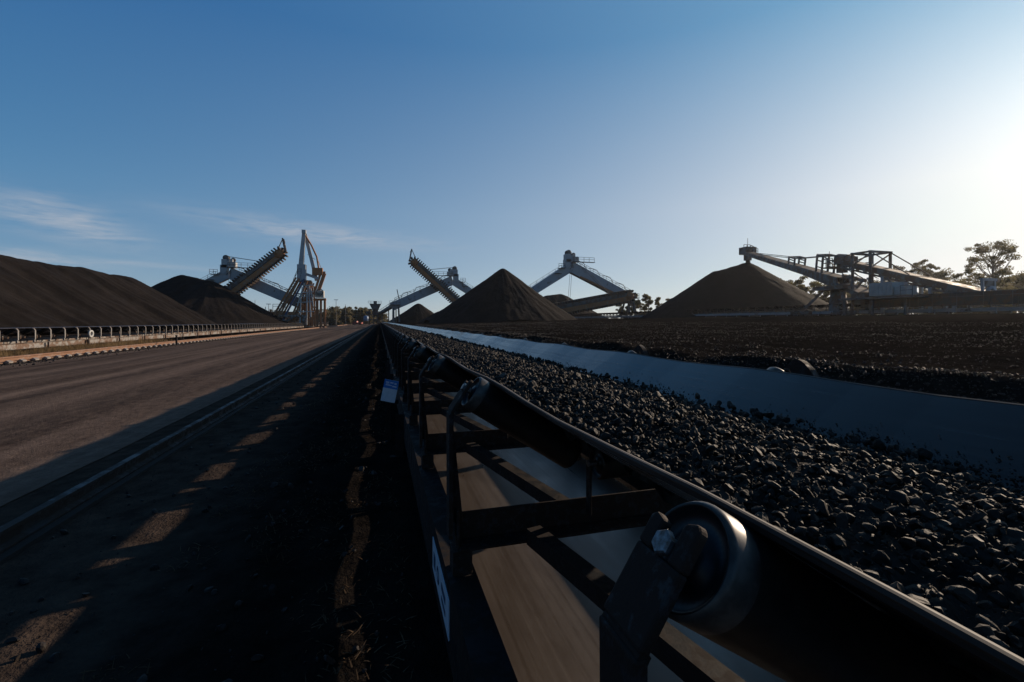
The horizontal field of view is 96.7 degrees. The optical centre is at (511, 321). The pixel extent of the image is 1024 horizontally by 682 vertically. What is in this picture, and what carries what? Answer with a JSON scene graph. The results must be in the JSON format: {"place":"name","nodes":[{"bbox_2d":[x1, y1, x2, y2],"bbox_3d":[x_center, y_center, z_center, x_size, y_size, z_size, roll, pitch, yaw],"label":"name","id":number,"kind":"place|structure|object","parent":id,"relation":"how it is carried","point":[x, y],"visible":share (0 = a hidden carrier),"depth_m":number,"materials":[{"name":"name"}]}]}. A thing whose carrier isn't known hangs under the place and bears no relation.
{"place":"outdoors","nodes":[
{"label":"outdoors","id":0,"kind":"place"},
{"bbox_2d":[0,337,174,356],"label":"dry grass","id":1,"kind":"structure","parent":0,"point":[5,353],"depth_m":28.77,"materials":[{"name":"plant"}]},
{"bbox_2d":[0,324,372,505],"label":"haul road","id":2,"kind":"structure","parent":0,"point":[60,418],"depth_m":8.44,"materials":[{"name":"grey asphalt"}]},
{"bbox_2d":[352,321,362,324],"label":"utility vehicle","id":3,"kind":"object","parent":2,"relation":"on","point":[356,322],"visible":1,"depth_m":204.15,"materials":[{"name":"white paint"}]},
{"bbox_2d":[0,313,1023,681],"bbox_3d":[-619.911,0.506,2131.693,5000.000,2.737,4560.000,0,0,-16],"label":"ground","id":4,"kind":"structure","parent":0,"point":[176,635],"depth_m":2.63,"materials":[{"name":"black soil"}]},
{"bbox_2d":[88,330,93,343],"bbox_3d":[-28.802,1.215,31.061,0.165,1.249,0.583,0,0,-16],"label":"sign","id":5,"kind":"object","parent":4,"relation":"on","point":[90,333],"visible":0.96,"depth_m":31.05,"materials":[{"name":"white metal"}]},
{"bbox_2d":[0,255,216,338],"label":"coal stockpile","id":6,"kind":"object","parent":4,"relation":"on","point":[36,294],"visible":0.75,"depth_m":44.74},
{"bbox_2d":[0,322,328,351],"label":"belt conveyor","id":7,"kind":"object","parent":4,"relation":"on","point":[24,343],"visible":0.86,"depth_m":34.83,"materials":[{"name":"grey metal"}]},
{"bbox_2d":[0,324,351,363],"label":"crane rail","id":8,"kind":"object","parent":4,"relation":"on","point":[21,358],"visible":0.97,"depth_m":27.27,"materials":[{"name":"metal"}]},
{"bbox_2d":[203,230,325,327],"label":"reclaimer","id":9,"kind":"object","parent":8,"relation":"on","point":[243,281],"visible":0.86,"depth_m":119.88,"materials":[{"name":"white paint"}]},
{"bbox_2d":[175,335,177,345],"bbox_3d":[-24.701,1.411,33.500,0.130,0.800,0.130,0,0,-16],"label":"marker post","id":10,"kind":"object","parent":4,"relation":"on","point":[176,339],"visible":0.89,"depth_m":33.46,"materials":[{"name":"metal"}]},
{"bbox_2d":[0,324,374,564],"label":"crane rail","id":11,"kind":"object","parent":4,"relation":"on","point":[23,532],"visible":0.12,"depth_m":3.34,"materials":[{"name":"metal"}]},
{"bbox_2d":[0,335,403,681],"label":"spilled coal","id":12,"kind":"object","parent":4,"relation":"on","point":[41,647],"visible":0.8,"depth_m":2.52,"materials":[{"name":"black stone"}]},
{"bbox_2d":[152,275,296,328],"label":"coal stockpile","id":13,"kind":"object","parent":4,"relation":"on","point":[215,302],"visible":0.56,"depth_m":108.43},
{"bbox_2d":[81,356,416,681],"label":"dry litter","id":14,"kind":"object","parent":4,"relation":"on","point":[324,618],"visible":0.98,"depth_m":2.26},
{"bbox_2d":[269,311,313,322],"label":"coal stockpile","id":15,"kind":"object","parent":4,"relation":"on","point":[289,313],"visible":0.05,"depth_m":177.58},
{"bbox_2d":[319,310,331,323],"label":"tree","id":16,"kind":"object","parent":4,"relation":"on","point":[328,312],"visible":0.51,"depth_m":263.73,"materials":[{"name":"green plant"}]},
{"bbox_2d":[328,306,342,324],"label":"tree","id":17,"kind":"object","parent":4,"relation":"on","point":[335,314],"visible":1,"depth_m":251.36,"materials":[{"name":"green plant"}]},
{"bbox_2d":[329,308,344,324],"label":"tree","id":18,"kind":"object","parent":4,"relation":"on","point":[343,317],"visible":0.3,"depth_m":259.71,"materials":[{"name":"green plant"}]},
{"bbox_2d":[340,306,351,324],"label":"tree","id":19,"kind":"object","parent":4,"relation":"on","point":[348,315],"visible":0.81,"depth_m":257.93,"materials":[{"name":"green plant"}]},
{"bbox_2d":[344,309,354,322],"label":"tree","id":20,"kind":"object","parent":4,"relation":"on","point":[350,312],"visible":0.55,"depth_m":260.34,"materials":[{"name":"green plant"}]},
{"bbox_2d":[350,307,363,322],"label":"tree","id":21,"kind":"object","parent":4,"relation":"on","point":[356,316],"visible":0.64,"depth_m":248.27,"materials":[{"name":"green plant"}]},
{"bbox_2d":[354,307,370,323],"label":"tree","id":22,"kind":"object","parent":4,"relation":"on","point":[360,311],"visible":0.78,"depth_m":246.74,"materials":[{"name":"green plant"}]},
{"bbox_2d":[363,316,368,323],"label":"storage tank","id":23,"kind":"object","parent":4,"relation":"on","point":[365,318],"visible":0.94,"depth_m":234.03,"materials":[{"name":"blue metal"}]},
{"bbox_2d":[366,301,381,324],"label":"transfer tower","id":24,"kind":"structure","parent":4,"relation":"on","point":[375,306],"depth_m":178.32,"materials":[{"name":"grey metal"}]},
{"bbox_2d":[378,290,399,322],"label":"conveyor gallery","id":25,"kind":"object","parent":24,"relation":"attached to","point":[385,310],"visible":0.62,"depth_m":163.44,"materials":[{"name":"grey paint"}]},
{"bbox_2d":[374,313,387,322],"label":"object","id":26,"kind":"object","parent":4,"relation":"on","point":[385,317],"visible":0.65,"depth_m":244.87,"materials":[{"name":"green metal"}]},
{"bbox_2d":[385,360,397,439],"bbox_3d":[-1.164,0.852,4.396,0.115,0.955,0.070,0,0,10],"label":"pull cord post","id":27,"kind":"object","parent":4,"relation":"on","point":[387,407],"visible":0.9,"depth_m":4.38,"materials":[{"name":"metal"}]},
{"bbox_2d":[381,375,398,402],"bbox_3d":[-1.164,0.642,4.358,0.135,0.260,0.037,12,5,-6],"label":"safety tag","id":28,"kind":"object","parent":27,"relation":"hanging from","point":[389,391],"visible":1,"depth_m":4.34,"materials":[{"name":"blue plastic"}]},
{"bbox_2d":[390,303,433,322],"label":"coal stockpile","id":29,"kind":"object","parent":4,"relation":"on","point":[417,312],"visible":0.45,"depth_m":166.06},
{"bbox_2d":[417,311,438,322],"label":"coal stockpile","id":30,"kind":"object","parent":4,"relation":"on","point":[422,321],"visible":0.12,"depth_m":147.00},
{"bbox_2d":[389,249,472,322],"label":"reclaimer","id":31,"kind":"object","parent":4,"relation":"on","point":[441,286],"visible":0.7,"depth_m":145.82,"materials":[{"name":"white paint"}]},
{"bbox_2d":[425,268,577,323],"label":"coal stockpile","id":32,"kind":"object","parent":4,"relation":"on","point":[502,295],"visible":0.91,"depth_m":99.47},
{"bbox_2d":[544,294,597,318],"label":"coal stockpile","id":33,"kind":"object","parent":4,"relation":"on","point":[556,298],"visible":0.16,"depth_m":159.91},
{"bbox_2d":[530,250,639,317],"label":"reclaimer","id":34,"kind":"object","parent":4,"relation":"on","point":[615,295],"visible":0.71,"depth_m":124.31,"materials":[{"name":"white paint"}]},
{"bbox_2d":[615,305,625,315],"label":"gum tree","id":35,"kind":"object","parent":4,"relation":"on","point":[620,308],"visible":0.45,"depth_m":158.76,"materials":[{"name":"green plant"}]},
{"bbox_2d":[625,294,640,315],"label":"gum tree","id":36,"kind":"object","parent":4,"relation":"on","point":[637,303],"visible":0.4,"depth_m":149.11,"materials":[{"name":"green plant"}]},
{"bbox_2d":[634,300,644,313],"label":"gum tree","id":37,"kind":"object","parent":4,"relation":"on","point":[641,307],"visible":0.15,"depth_m":162.05,"materials":[{"name":"green plant"}]},
{"bbox_2d":[641,293,652,313],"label":"gum tree","id":38,"kind":"object","parent":4,"relation":"on","point":[645,298],"visible":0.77,"depth_m":150.05,"materials":[{"name":"green plant"}]},
{"bbox_2d":[654,297,660,307],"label":"gum tree","id":39,"kind":"object","parent":4,"relation":"on","point":[657,300],"visible":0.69,"depth_m":151.03,"materials":[{"name":"green plant"}]},
{"bbox_2d":[380,322,1023,681],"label":"belt conveyor","id":40,"kind":"object","parent":4,"relation":"on","point":[553,554],"visible":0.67,"depth_m":1.32,"materials":[{"name":"black rubber"}]},
{"bbox_2d":[382,322,1023,681],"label":"coal load","id":41,"kind":"object","parent":40,"relation":"on","point":[913,526],"visible":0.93,"depth_m":0.85},
{"bbox_2d":[413,321,1023,402],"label":"coal gravel","id":42,"kind":"structure","parent":4,"relation":"on","point":[864,372],"depth_m":10.66,"materials":[{"name":"black gravel"}]},
{"bbox_2d":[640,263,831,317],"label":"coal stockpile","id":43,"kind":"object","parent":4,"relation":"on","point":[743,285],"visible":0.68,"depth_m":92.42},
{"bbox_2d":[570,289,1023,318],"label":"belt conveyor","id":44,"kind":"object","parent":4,"relation":"on","point":[981,299],"visible":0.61,"depth_m":51.68,"materials":[{"name":"grey metal"}]},
{"bbox_2d":[822,250,991,314],"bbox_3d":[45.450,-5.170,54.642,6.000,8.800,17.717,0,0,-16],"label":"tripper car","id":45,"kind":"object","parent":44,"relation":"on","point":[890,289],"visible":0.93,"depth_m":53.84,"materials":[{"name":"grey metal"}]},
{"bbox_2d":[979,278,996,290],"bbox_3d":[49.534,-3.333,47.301,3.000,2.225,1.006,0,0,-16],"label":"takeup frame","id":46,"kind":"object","parent":44,"relation":"on","point":[989,283],"visible":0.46,"depth_m":46.85,"materials":[{"name":"grey paint"}]},
{"bbox_2d":[788,275,808,291],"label":"gum tree","id":47,"kind":"object","parent":4,"relation":"on","point":[802,286],"visible":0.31,"depth_m":107.65,"materials":[{"name":"green plant"}]},
{"bbox_2d":[739,238,883,315],"bbox_3d":[45.931,-9.290,78.537,9.455,17.239,45.038,0,0,5],"label":"stacker","id":48,"kind":"object","parent":4,"relation":"on","point":[840,289],"visible":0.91,"depth_m":64.06,"materials":[{"name":"grey metal"}]},
{"bbox_2d":[807,281,825,297],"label":"gum tree","id":49,"kind":"object","parent":4,"relation":"on","point":[812,286],"visible":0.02,"depth_m":129.22,"materials":[{"name":"green plant"}]},
{"bbox_2d":[808,280,847,301],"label":"gum tree","id":50,"kind":"object","parent":4,"relation":"on","point":[824,293],"visible":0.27,"depth_m":113.03,"materials":[{"name":"green plant"}]},
{"bbox_2d":[848,286,877,314],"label":"shrub","id":51,"kind":"object","parent":4,"relation":"on","point":[862,308],"visible":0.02,"depth_m":97.73,"materials":[{"name":"green plant"}]},
{"bbox_2d":[847,278,879,309],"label":"gum tree","id":52,"kind":"object","parent":4,"relation":"on","point":[876,281],"visible":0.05,"depth_m":117.96,"materials":[{"name":"green plant"}]},
{"bbox_2d":[849,307,903,314],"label":"shrub","id":53,"kind":"object","parent":4,"relation":"on","point":[885,309],"visible":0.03,"depth_m":96.14,"materials":[{"name":"green plant"}]},
{"bbox_2d":[893,262,919,313],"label":"gum tree","id":54,"kind":"object","parent":4,"relation":"on","point":[911,270],"visible":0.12,"depth_m":115.76,"materials":[{"name":"green plant"}]},
{"bbox_2d":[910,259,940,313],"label":"gum tree","id":55,"kind":"object","parent":4,"relation":"on","point":[926,269],"visible":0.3,"depth_m":116.76,"materials":[{"name":"green plant"}]},
{"bbox_2d":[909,292,951,313],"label":"shrub","id":56,"kind":"object","parent":4,"relation":"on","point":[926,308],"visible":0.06,"depth_m":96.86,"materials":[{"name":"green plant"}]},
{"bbox_2d":[931,268,970,292],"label":"gum tree","id":57,"kind":"object","parent":4,"relation":"on","point":[941,274],"visible":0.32,"depth_m":108.98,"materials":[{"name":"green plant"}]},
{"bbox_2d":[957,275,974,313],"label":"gum tree","id":58,"kind":"object","parent":4,"relation":"on","point":[968,279],"visible":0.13,"depth_m":119.08,"materials":[{"name":"green plant"}]},
{"bbox_2d":[951,285,986,313],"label":"shrub","id":59,"kind":"object","parent":4,"relation":"on","point":[973,307],"visible":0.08,"depth_m":101.23,"materials":[{"name":"green plant"}]},
{"bbox_2d":[970,280,979,286],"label":"gum tree","id":60,"kind":"object","parent":4,"relation":"on","point":[974,283],"visible":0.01,"depth_m":125.85,"materials":[{"name":"green plant"}]},
{"bbox_2d":[963,239,1022,312],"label":"gum tree","id":61,"kind":"object","parent":4,"relation":"on","point":[998,245],"visible":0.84,"depth_m":84.48,"materials":[{"name":"green plant"}]},
{"bbox_2d":[988,283,1022,312],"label":"shrub","id":62,"kind":"object","parent":4,"relation":"on","point":[1012,288],"visible":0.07,"depth_m":101.42,"materials":[{"name":"green plant"}]},
{"bbox_2d":[997,271,1023,312],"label":"gum tree","id":63,"kind":"object","parent":4,"relation":"on","point":[1020,279],"visible":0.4,"depth_m":94.26,"materials":[{"name":"green plant"}]},
{"bbox_2d":[0,0,1023,320],"label":"sky","id":64,"kind":"structure","parent":0,"point":[150,142],"materials":[{"name":"blue"}]}
]}

